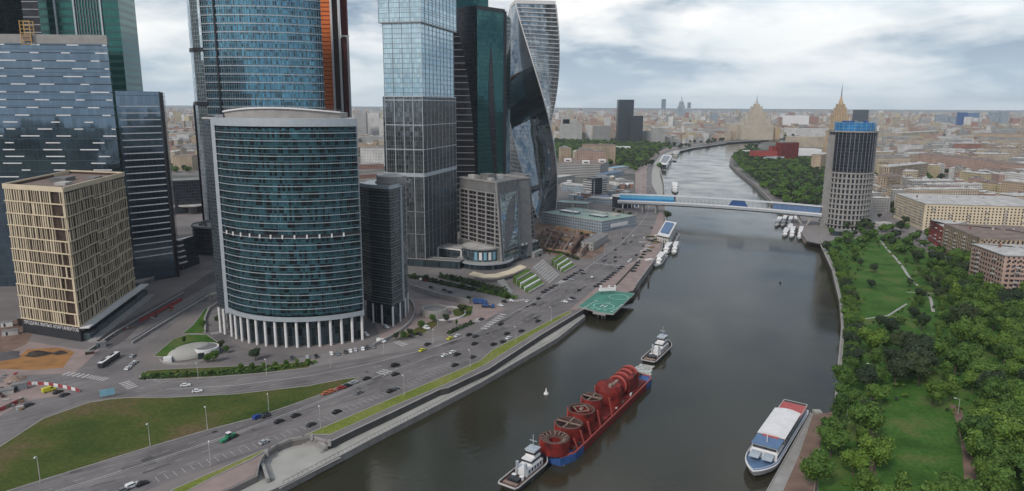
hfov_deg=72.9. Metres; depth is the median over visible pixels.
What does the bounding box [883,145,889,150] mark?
city building
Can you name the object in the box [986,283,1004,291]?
broadleaf tree
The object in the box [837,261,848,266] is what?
broadleaf tree
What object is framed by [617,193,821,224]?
footbridge
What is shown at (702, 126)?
distant city
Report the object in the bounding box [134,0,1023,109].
sky
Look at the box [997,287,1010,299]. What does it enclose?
broadleaf tree
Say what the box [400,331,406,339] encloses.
broadleaf tree
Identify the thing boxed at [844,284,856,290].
broadleaf tree
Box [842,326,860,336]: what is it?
broadleaf tree
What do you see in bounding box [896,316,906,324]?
broadleaf tree
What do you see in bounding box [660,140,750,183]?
quay wall
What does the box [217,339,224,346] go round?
broadleaf tree
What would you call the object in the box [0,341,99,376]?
building yard
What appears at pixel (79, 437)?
grass triangle
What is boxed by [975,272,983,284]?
broadleaf tree
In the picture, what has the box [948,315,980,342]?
broadleaf tree
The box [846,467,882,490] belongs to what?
broadleaf tree
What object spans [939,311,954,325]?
broadleaf tree
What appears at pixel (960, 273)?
broadleaf tree
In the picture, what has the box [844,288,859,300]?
broadleaf tree
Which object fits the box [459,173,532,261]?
gridded tower
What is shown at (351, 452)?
quay wall
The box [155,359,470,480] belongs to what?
parking bay lines
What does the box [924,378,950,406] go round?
broadleaf tree
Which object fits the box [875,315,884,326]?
broadleaf tree
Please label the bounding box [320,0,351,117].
orange stepped tower
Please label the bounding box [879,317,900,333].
broadleaf tree
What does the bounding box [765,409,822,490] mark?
pier
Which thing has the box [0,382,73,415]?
site yard
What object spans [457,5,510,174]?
dark wedge tower
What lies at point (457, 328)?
hedge
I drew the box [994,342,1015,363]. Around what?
broadleaf tree
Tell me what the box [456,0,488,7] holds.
pale glass tower
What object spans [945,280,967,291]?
broadleaf tree
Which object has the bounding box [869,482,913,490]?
broadleaf tree
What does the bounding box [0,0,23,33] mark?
dark edge tower
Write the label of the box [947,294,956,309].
broadleaf tree
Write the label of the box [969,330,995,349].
broadleaf tree
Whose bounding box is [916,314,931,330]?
broadleaf tree
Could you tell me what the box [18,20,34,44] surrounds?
hoist mast
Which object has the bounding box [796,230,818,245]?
landing deck
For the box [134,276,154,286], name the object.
service podium
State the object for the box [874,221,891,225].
pale kiosk
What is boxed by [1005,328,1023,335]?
broadleaf tree
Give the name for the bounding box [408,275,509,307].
side street
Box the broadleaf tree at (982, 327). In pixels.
[976,322,992,342]
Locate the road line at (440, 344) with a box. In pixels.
[176,207,648,388]
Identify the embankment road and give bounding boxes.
[0,140,760,490]
[635,143,704,193]
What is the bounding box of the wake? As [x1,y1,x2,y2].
[635,364,654,374]
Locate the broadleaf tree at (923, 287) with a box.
[916,285,927,290]
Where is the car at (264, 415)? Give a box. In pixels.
[261,413,271,418]
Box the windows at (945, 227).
[943,227,977,250]
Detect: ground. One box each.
[0,105,1023,490]
[783,412,832,490]
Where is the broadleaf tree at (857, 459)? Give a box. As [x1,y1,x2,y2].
[836,447,874,476]
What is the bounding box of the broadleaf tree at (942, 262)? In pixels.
[938,259,946,266]
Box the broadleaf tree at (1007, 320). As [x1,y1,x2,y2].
[1001,318,1013,332]
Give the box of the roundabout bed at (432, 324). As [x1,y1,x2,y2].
[398,320,437,337]
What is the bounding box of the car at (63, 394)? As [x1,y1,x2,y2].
[58,392,69,396]
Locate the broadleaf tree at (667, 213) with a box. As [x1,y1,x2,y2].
[664,210,671,217]
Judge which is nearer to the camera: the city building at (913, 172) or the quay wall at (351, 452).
the quay wall at (351, 452)
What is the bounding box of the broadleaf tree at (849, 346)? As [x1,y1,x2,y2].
[844,343,865,354]
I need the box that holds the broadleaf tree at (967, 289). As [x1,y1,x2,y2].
[960,284,973,299]
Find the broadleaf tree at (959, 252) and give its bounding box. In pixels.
[946,248,964,260]
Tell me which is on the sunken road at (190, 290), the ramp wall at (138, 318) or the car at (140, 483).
the ramp wall at (138, 318)
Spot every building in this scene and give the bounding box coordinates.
[2,170,154,342]
[169,139,173,150]
[170,149,179,162]
[171,144,181,149]
[172,154,197,170]
[174,139,182,143]
[175,147,186,153]
[183,144,196,150]
[187,149,194,153]
[191,137,195,143]
[358,142,376,147]
[359,136,383,141]
[360,146,384,165]
[559,115,581,139]
[559,146,570,161]
[561,183,582,191]
[576,149,605,160]
[578,148,592,159]
[582,143,615,164]
[585,125,591,139]
[592,126,610,140]
[642,131,650,140]
[651,128,664,142]
[779,115,808,125]
[781,128,828,135]
[785,136,824,147]
[870,190,881,207]
[870,195,890,212]
[872,182,880,190]
[873,177,902,184]
[873,188,887,194]
[874,156,910,171]
[876,150,894,154]
[876,154,902,155]
[876,161,889,172]
[877,143,883,149]
[882,135,885,144]
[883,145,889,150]
[886,145,897,150]
[887,184,951,197]
[891,187,905,201]
[894,144,923,150]
[898,185,961,188]
[902,169,918,178]
[902,175,914,184]
[903,139,926,144]
[904,150,926,155]
[905,186,978,194]
[907,178,954,184]
[909,153,917,161]
[922,181,982,189]
[923,144,932,148]
[924,147,944,152]
[928,163,940,178]
[936,148,964,151]
[938,162,944,173]
[943,151,956,154]
[948,167,970,179]
[953,142,981,148]
[953,178,963,181]
[956,167,966,172]
[959,170,991,181]
[960,152,974,155]
[962,148,983,151]
[968,176,984,181]
[975,152,1009,160]
[976,148,986,152]
[977,169,988,172]
[977,179,998,191]
[979,189,987,194]
[982,143,1006,148]
[983,191,997,195]
[985,144,1002,147]
[986,150,1003,152]
[987,147,1021,156]
[989,168,1022,173]
[991,171,1004,182]
[995,191,1023,198]
[996,183,1000,192]
[1003,171,1023,179]
[1006,143,1022,147]
[1008,158,1023,161]
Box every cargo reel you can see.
[539,430,569,456]
[554,416,582,443]
[567,403,594,431]
[581,392,602,420]
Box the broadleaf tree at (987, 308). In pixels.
[972,300,997,317]
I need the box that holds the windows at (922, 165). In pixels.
[880,165,926,176]
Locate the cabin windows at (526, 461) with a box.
[521,455,540,463]
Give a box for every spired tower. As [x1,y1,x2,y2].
[676,97,685,115]
[737,96,773,139]
[822,84,848,152]
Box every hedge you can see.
[138,365,280,379]
[274,360,316,369]
[408,274,476,290]
[439,273,507,291]
[446,320,474,333]
[475,287,517,298]
[539,247,579,259]
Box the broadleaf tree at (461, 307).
[457,304,467,313]
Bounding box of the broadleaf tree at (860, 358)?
[847,348,864,362]
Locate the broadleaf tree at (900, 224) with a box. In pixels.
[895,220,905,228]
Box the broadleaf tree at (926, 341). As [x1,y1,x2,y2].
[903,333,935,353]
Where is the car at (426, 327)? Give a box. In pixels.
[422,325,429,329]
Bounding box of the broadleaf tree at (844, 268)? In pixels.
[837,265,850,274]
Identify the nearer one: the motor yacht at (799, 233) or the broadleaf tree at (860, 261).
the broadleaf tree at (860, 261)
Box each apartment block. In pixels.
[811,152,826,169]
[877,173,901,187]
[878,161,927,177]
[893,193,1023,229]
[895,130,938,135]
[917,152,993,173]
[928,219,965,245]
[941,223,1023,261]
[968,243,1023,299]
[976,133,1023,139]
[985,160,1023,168]
[1000,179,1023,192]
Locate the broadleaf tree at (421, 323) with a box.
[417,320,425,327]
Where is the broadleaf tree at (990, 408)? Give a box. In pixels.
[977,407,1008,417]
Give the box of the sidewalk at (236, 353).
[206,305,368,364]
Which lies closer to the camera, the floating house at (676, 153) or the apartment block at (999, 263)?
the apartment block at (999, 263)
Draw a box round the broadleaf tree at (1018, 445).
[1005,439,1023,468]
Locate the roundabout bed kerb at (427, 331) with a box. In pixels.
[399,320,438,337]
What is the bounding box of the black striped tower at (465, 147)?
[454,29,474,231]
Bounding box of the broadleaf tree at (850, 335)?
[840,329,861,344]
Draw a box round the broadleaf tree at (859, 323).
[849,322,866,327]
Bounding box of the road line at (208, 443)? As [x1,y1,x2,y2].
[62,382,366,490]
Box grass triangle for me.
[0,378,355,490]
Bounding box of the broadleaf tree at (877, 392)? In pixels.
[864,383,890,404]
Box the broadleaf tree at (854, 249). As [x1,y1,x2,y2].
[850,246,859,253]
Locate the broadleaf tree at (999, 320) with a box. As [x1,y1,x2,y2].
[994,315,1017,329]
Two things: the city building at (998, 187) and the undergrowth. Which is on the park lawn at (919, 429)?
the undergrowth
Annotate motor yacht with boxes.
[654,251,667,267]
[662,242,672,254]
[671,182,678,192]
[671,241,679,254]
[775,216,781,226]
[780,215,787,226]
[782,227,789,236]
[787,216,792,226]
[789,226,795,238]
[797,226,803,239]
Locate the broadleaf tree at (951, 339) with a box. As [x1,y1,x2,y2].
[943,333,957,359]
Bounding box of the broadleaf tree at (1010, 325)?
[1003,322,1023,332]
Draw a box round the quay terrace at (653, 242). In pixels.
[638,235,659,260]
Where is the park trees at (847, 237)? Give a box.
[821,223,962,262]
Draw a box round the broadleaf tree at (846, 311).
[839,308,862,315]
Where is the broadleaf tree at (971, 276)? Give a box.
[967,273,976,281]
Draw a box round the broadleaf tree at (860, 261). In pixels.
[856,258,863,266]
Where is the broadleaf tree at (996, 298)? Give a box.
[992,293,1000,300]
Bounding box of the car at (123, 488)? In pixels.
[116,486,130,490]
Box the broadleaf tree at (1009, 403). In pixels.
[999,399,1023,410]
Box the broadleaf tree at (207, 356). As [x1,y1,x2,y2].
[203,353,210,362]
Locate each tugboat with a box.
[498,435,547,490]
[641,330,671,364]
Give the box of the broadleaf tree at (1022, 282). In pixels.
[1018,281,1023,298]
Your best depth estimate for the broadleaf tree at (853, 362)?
347.54 m
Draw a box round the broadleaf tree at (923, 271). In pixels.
[919,268,930,278]
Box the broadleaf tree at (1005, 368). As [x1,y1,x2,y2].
[989,359,1010,376]
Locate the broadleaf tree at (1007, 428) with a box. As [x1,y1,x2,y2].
[971,408,1023,442]
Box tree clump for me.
[843,218,875,228]
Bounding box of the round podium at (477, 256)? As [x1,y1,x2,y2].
[457,241,513,269]
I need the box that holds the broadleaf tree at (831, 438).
[813,424,852,456]
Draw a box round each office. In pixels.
[583,178,606,194]
[587,177,602,193]
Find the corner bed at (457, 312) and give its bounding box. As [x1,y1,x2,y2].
[453,305,472,317]
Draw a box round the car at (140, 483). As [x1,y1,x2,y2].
[135,480,149,486]
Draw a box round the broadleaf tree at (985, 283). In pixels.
[982,281,989,288]
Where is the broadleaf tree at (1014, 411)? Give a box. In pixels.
[989,403,1023,419]
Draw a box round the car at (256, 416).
[252,414,261,419]
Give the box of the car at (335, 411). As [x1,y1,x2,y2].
[332,409,341,413]
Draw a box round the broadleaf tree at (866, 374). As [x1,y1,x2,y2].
[854,363,878,394]
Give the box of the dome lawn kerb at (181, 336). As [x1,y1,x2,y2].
[153,334,217,356]
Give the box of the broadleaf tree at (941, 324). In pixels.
[933,320,945,327]
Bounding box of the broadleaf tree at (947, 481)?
[934,469,986,490]
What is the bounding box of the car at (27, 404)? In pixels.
[23,402,34,406]
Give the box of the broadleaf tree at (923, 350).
[902,343,939,366]
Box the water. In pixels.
[288,139,840,490]
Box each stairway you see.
[497,279,512,293]
[532,259,559,283]
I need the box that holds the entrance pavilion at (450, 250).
[437,243,462,257]
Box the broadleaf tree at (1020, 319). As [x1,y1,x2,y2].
[1015,317,1023,324]
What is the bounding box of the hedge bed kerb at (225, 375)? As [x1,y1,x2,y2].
[139,360,313,379]
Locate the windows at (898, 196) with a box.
[895,196,1023,227]
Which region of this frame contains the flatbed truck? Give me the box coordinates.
[481,304,494,307]
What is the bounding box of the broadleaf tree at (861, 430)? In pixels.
[854,425,869,447]
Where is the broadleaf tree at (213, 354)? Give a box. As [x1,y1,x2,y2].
[209,350,219,361]
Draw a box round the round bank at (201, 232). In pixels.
[191,221,213,255]
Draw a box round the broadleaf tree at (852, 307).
[845,304,859,310]
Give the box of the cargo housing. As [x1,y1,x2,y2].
[595,379,621,406]
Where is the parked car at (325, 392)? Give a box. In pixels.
[321,391,331,394]
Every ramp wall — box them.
[87,292,183,350]
[131,292,213,343]
[204,302,217,332]
[373,298,414,345]
[409,284,469,303]
[613,258,641,286]
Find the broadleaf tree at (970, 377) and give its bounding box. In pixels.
[960,370,979,391]
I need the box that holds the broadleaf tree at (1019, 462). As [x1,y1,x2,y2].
[1005,448,1023,488]
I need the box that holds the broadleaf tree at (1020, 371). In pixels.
[1015,368,1023,379]
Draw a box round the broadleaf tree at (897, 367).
[885,357,916,386]
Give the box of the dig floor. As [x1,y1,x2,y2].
[534,223,604,258]
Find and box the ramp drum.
[422,304,465,320]
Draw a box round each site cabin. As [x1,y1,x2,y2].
[0,320,13,327]
[0,387,13,394]
[1,328,18,335]
[11,381,27,390]
[17,316,22,325]
[85,350,93,354]
[95,340,105,347]
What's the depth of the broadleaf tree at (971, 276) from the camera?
502.70 m
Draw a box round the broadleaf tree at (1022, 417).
[1017,411,1023,421]
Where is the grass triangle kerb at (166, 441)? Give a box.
[0,377,360,490]
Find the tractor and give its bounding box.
[219,431,238,442]
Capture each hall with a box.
[541,207,635,232]
[557,158,608,176]
[557,199,592,208]
[558,174,574,183]
[749,142,798,158]
[798,148,821,155]
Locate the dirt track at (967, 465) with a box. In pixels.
[950,404,976,480]
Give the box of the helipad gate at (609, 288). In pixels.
[599,285,615,290]
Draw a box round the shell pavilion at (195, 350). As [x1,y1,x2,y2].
[159,342,219,364]
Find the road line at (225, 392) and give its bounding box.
[161,376,345,395]
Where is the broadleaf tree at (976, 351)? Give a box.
[957,341,986,362]
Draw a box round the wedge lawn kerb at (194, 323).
[182,306,210,333]
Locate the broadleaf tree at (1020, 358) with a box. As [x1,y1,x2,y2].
[1014,353,1023,364]
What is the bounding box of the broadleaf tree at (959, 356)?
[941,346,971,374]
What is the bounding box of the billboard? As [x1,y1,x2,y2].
[99,388,114,398]
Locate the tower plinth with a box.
[407,256,462,268]
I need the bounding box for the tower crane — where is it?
[567,189,575,238]
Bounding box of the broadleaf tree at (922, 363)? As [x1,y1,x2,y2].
[903,349,932,384]
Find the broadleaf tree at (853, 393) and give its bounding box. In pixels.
[832,382,863,405]
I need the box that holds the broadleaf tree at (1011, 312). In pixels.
[1000,305,1023,318]
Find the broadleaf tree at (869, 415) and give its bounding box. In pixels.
[844,399,888,432]
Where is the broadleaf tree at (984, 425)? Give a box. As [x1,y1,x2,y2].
[952,412,997,454]
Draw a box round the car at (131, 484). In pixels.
[124,481,137,487]
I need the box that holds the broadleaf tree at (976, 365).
[965,357,1003,373]
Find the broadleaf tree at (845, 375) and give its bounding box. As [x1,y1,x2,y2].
[829,364,858,386]
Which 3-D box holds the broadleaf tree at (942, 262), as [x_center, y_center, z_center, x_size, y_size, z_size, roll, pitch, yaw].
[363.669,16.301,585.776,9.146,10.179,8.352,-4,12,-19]
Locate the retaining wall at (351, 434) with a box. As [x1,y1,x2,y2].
[330,309,583,448]
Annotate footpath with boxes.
[865,304,906,318]
[880,241,908,274]
[907,275,934,311]
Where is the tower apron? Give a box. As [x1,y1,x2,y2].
[796,212,877,243]
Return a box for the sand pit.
[0,348,73,369]
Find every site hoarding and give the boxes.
[0,397,23,410]
[139,297,181,322]
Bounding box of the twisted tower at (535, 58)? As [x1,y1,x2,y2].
[508,0,559,217]
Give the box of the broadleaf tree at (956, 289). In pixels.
[948,282,962,305]
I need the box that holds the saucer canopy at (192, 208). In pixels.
[178,204,200,213]
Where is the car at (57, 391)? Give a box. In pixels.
[52,389,63,393]
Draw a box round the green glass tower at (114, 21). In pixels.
[37,0,142,246]
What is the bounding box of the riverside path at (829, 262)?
[821,245,843,394]
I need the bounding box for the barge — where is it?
[538,372,651,465]
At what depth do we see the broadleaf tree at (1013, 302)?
446.38 m
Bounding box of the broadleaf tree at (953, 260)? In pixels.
[948,256,960,267]
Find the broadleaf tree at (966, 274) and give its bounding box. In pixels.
[949,266,967,278]
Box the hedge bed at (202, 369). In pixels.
[141,361,312,378]
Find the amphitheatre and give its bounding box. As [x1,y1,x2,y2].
[256,434,340,488]
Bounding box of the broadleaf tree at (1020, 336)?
[1007,330,1023,347]
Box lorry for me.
[473,298,486,303]
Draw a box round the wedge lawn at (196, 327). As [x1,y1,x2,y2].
[184,308,207,332]
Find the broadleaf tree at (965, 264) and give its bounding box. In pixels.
[954,261,969,271]
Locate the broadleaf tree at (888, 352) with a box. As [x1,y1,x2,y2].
[882,347,896,366]
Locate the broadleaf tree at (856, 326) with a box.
[843,324,862,332]
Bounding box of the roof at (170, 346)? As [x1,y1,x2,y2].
[155,335,215,356]
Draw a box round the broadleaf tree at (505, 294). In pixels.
[503,291,509,298]
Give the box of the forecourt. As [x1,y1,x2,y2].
[375,299,505,338]
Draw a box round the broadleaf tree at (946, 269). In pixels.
[939,265,951,274]
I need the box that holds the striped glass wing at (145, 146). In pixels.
[115,91,180,280]
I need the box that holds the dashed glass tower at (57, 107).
[0,34,132,286]
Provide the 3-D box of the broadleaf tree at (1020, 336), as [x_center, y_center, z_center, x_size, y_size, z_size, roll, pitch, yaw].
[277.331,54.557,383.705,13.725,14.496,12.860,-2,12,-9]
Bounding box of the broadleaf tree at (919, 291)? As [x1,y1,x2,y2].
[914,288,927,295]
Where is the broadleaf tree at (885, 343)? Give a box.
[880,339,890,346]
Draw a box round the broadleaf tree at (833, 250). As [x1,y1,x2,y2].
[829,247,839,255]
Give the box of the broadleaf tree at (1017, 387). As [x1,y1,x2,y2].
[1004,377,1023,394]
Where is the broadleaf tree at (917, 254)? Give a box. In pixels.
[910,249,924,264]
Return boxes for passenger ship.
[745,399,808,476]
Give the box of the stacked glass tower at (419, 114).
[378,0,456,258]
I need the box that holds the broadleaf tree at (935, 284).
[930,281,941,288]
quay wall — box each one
[268,316,584,490]
[635,190,665,291]
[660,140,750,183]
[729,143,782,214]
[820,239,842,401]
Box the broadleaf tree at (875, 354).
[869,347,883,364]
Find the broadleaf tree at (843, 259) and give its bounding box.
[830,256,846,261]
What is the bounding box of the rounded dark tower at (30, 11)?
[21,0,40,33]
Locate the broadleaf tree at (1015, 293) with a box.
[999,286,1023,301]
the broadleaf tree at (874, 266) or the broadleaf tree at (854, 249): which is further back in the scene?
the broadleaf tree at (854, 249)
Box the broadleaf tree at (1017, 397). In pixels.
[1009,388,1023,402]
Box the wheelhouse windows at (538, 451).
[525,449,539,455]
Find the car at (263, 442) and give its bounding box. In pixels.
[258,439,270,444]
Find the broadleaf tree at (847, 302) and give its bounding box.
[840,299,855,308]
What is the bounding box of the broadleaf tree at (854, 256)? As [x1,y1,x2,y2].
[851,254,857,259]
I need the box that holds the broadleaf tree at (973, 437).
[963,427,986,462]
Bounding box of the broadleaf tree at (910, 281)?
[907,278,913,286]
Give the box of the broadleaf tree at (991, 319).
[987,310,1000,329]
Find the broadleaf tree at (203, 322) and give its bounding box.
[198,320,205,324]
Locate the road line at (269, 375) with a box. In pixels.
[174,355,399,381]
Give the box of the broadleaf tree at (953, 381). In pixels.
[945,374,960,401]
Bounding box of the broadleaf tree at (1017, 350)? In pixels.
[997,344,1023,360]
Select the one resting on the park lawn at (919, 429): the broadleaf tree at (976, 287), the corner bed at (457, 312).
the broadleaf tree at (976, 287)
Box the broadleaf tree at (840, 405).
[830,392,849,418]
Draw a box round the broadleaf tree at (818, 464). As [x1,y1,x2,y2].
[798,447,837,490]
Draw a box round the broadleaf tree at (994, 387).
[972,376,1014,402]
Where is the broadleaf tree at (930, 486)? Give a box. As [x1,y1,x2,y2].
[918,480,944,490]
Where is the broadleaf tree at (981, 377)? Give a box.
[974,369,1008,387]
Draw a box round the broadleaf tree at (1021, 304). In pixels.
[1016,300,1023,310]
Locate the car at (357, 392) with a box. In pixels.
[354,390,363,394]
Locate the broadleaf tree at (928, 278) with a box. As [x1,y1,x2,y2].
[923,274,933,284]
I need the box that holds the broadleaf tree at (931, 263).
[926,258,938,269]
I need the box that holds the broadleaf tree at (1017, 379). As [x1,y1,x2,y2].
[1012,376,1023,381]
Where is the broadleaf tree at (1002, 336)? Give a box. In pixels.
[989,330,1019,358]
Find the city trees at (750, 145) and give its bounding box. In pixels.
[555,118,985,207]
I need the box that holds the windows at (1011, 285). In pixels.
[970,257,1017,286]
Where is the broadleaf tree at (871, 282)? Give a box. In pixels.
[866,279,876,285]
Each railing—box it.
[131,294,204,340]
[287,314,583,478]
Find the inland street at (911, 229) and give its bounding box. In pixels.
[875,208,961,262]
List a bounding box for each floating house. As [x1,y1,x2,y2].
[657,221,676,247]
[659,154,672,170]
[673,151,679,156]
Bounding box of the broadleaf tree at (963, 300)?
[954,298,975,306]
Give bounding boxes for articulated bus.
[97,351,119,367]
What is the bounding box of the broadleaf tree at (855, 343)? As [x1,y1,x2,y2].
[844,340,860,350]
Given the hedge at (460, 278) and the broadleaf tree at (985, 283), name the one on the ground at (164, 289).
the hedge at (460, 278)
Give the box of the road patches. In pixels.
[70,238,635,486]
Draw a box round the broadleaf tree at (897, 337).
[887,329,909,350]
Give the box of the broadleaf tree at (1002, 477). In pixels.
[985,463,1015,490]
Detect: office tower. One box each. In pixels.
[202,105,363,347]
[359,173,409,326]
[616,100,633,140]
[629,115,642,141]
[661,99,665,108]
[852,110,868,122]
[956,112,967,124]
[968,113,979,120]
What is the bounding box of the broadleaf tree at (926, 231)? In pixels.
[924,228,928,238]
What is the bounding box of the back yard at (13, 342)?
[0,320,31,352]
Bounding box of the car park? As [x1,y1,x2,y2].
[299,336,444,367]
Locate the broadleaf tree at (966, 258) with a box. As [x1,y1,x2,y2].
[963,256,970,261]
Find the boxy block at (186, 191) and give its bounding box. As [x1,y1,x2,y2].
[173,177,201,213]
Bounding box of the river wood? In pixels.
[554,138,666,169]
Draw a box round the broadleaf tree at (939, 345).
[926,333,951,357]
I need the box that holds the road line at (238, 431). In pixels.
[57,350,450,490]
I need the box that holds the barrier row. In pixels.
[28,381,79,391]
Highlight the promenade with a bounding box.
[241,314,583,490]
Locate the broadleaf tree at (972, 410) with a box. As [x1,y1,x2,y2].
[967,408,978,413]
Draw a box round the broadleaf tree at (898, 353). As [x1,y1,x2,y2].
[889,350,906,360]
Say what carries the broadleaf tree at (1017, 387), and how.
on the park lawn at (919, 429)
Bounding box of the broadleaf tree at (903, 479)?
[894,470,912,490]
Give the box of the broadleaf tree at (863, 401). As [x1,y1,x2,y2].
[858,397,882,430]
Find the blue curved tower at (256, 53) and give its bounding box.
[199,0,324,116]
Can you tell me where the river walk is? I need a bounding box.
[652,143,723,194]
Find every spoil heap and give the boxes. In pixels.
[0,351,20,360]
[3,375,26,382]
[25,350,52,356]
[52,350,67,354]
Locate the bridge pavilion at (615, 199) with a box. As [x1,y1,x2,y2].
[612,194,638,207]
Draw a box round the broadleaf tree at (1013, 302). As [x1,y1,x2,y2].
[1004,299,1023,310]
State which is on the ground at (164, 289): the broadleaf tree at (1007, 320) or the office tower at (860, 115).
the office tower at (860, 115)
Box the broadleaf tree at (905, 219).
[901,216,910,222]
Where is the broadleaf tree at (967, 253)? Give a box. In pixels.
[962,251,970,261]
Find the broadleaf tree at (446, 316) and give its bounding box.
[442,313,448,319]
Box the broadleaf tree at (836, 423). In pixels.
[814,414,846,436]
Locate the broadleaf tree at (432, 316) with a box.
[429,314,435,319]
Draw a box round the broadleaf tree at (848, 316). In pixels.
[843,314,867,322]
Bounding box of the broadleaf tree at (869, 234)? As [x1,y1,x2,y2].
[861,230,874,241]
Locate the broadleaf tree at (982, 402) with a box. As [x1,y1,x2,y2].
[973,397,999,408]
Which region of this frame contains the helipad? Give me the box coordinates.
[578,291,634,317]
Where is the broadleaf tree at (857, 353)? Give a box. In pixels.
[841,348,863,361]
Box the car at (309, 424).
[306,421,316,426]
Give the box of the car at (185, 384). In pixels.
[180,383,190,386]
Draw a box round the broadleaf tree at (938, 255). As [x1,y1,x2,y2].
[933,250,945,261]
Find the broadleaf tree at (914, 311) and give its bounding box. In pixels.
[907,307,921,318]
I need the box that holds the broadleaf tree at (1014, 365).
[1004,359,1023,377]
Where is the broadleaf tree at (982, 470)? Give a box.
[971,457,999,488]
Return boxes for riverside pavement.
[570,211,663,309]
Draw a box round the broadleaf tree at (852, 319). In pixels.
[847,315,861,324]
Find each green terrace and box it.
[513,269,544,293]
[551,253,575,272]
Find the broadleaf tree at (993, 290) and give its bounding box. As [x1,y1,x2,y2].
[986,287,997,294]
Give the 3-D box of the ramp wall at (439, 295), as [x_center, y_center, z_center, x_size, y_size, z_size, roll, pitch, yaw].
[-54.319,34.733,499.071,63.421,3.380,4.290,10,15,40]
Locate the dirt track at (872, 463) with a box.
[868,396,875,474]
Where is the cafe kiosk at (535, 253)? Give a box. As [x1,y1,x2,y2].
[530,249,542,257]
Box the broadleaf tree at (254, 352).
[248,347,260,360]
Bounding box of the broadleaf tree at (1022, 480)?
[1020,470,1023,487]
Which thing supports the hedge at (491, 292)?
on the ground at (164, 289)
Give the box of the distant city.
[166,106,1023,145]
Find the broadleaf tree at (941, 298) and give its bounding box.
[936,294,947,303]
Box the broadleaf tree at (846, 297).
[838,295,858,305]
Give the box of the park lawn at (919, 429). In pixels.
[818,235,1023,490]
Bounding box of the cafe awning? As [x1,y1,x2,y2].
[468,265,526,280]
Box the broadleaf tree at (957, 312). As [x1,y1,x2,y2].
[949,305,976,322]
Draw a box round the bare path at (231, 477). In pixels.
[190,454,262,490]
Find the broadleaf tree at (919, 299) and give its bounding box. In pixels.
[912,294,925,305]
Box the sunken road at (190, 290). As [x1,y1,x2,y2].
[102,270,215,348]
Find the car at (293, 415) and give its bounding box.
[290,413,301,417]
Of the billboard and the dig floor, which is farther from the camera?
the dig floor
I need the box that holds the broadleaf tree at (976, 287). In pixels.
[962,280,986,298]
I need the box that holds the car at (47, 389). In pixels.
[41,386,55,392]
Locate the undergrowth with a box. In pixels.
[826,237,1023,489]
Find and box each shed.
[359,163,383,168]
[359,172,381,178]
[568,194,576,199]
[575,196,583,200]
[578,191,590,197]
[581,233,607,249]
[587,196,611,204]
[596,170,623,177]
[607,190,614,194]
[608,165,628,170]
[609,179,633,184]
[617,190,630,193]
[619,183,626,188]
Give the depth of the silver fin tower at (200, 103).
628.27 m
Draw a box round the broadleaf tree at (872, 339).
[857,326,888,355]
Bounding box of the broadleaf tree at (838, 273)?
[835,270,846,277]
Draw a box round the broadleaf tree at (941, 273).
[936,270,945,275]
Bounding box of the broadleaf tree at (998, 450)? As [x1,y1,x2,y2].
[971,438,1017,473]
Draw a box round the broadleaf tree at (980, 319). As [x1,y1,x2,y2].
[972,314,988,324]
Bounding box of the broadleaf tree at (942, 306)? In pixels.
[938,302,946,310]
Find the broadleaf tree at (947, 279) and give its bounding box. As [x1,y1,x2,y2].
[940,274,960,288]
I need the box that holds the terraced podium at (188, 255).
[178,236,199,269]
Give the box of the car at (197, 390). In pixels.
[192,388,202,392]
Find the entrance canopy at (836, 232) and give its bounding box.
[832,229,853,235]
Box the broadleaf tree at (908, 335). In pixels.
[902,331,918,348]
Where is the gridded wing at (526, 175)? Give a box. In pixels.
[508,171,534,239]
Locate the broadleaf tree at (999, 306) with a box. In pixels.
[994,301,1004,323]
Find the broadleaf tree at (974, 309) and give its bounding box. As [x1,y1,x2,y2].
[960,303,983,315]
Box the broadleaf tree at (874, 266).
[869,263,878,269]
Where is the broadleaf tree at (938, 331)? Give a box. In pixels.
[935,326,942,337]
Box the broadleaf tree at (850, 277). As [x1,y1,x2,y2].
[839,274,854,284]
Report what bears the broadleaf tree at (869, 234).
on the park lawn at (919, 429)
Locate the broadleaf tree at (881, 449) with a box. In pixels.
[855,433,897,473]
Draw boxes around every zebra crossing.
[62,372,89,377]
[86,375,107,380]
[119,381,136,388]
[480,314,505,328]
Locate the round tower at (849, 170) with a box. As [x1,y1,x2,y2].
[818,120,878,229]
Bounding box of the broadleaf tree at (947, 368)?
[941,361,953,380]
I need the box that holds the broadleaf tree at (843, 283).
[839,279,853,287]
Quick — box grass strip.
[172,311,570,490]
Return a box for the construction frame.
[538,226,592,256]
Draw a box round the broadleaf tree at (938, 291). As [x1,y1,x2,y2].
[932,287,944,295]
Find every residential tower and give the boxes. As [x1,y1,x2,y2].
[355,113,367,136]
[367,113,379,134]
[379,118,383,134]
[711,113,717,123]
[918,118,931,122]
[934,114,948,122]
[948,116,956,123]
[988,112,999,121]
[998,111,1008,123]
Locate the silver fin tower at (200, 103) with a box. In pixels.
[186,0,210,222]
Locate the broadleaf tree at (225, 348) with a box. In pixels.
[222,345,229,351]
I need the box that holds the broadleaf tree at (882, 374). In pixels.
[869,363,888,384]
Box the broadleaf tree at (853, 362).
[841,356,859,372]
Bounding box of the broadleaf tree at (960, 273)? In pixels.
[953,268,965,280]
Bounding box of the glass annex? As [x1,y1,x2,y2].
[517,239,538,259]
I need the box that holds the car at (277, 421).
[274,418,284,423]
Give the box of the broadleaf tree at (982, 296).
[966,290,993,304]
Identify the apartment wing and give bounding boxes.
[727,123,739,138]
[773,127,780,139]
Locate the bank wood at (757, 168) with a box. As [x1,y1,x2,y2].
[732,147,824,204]

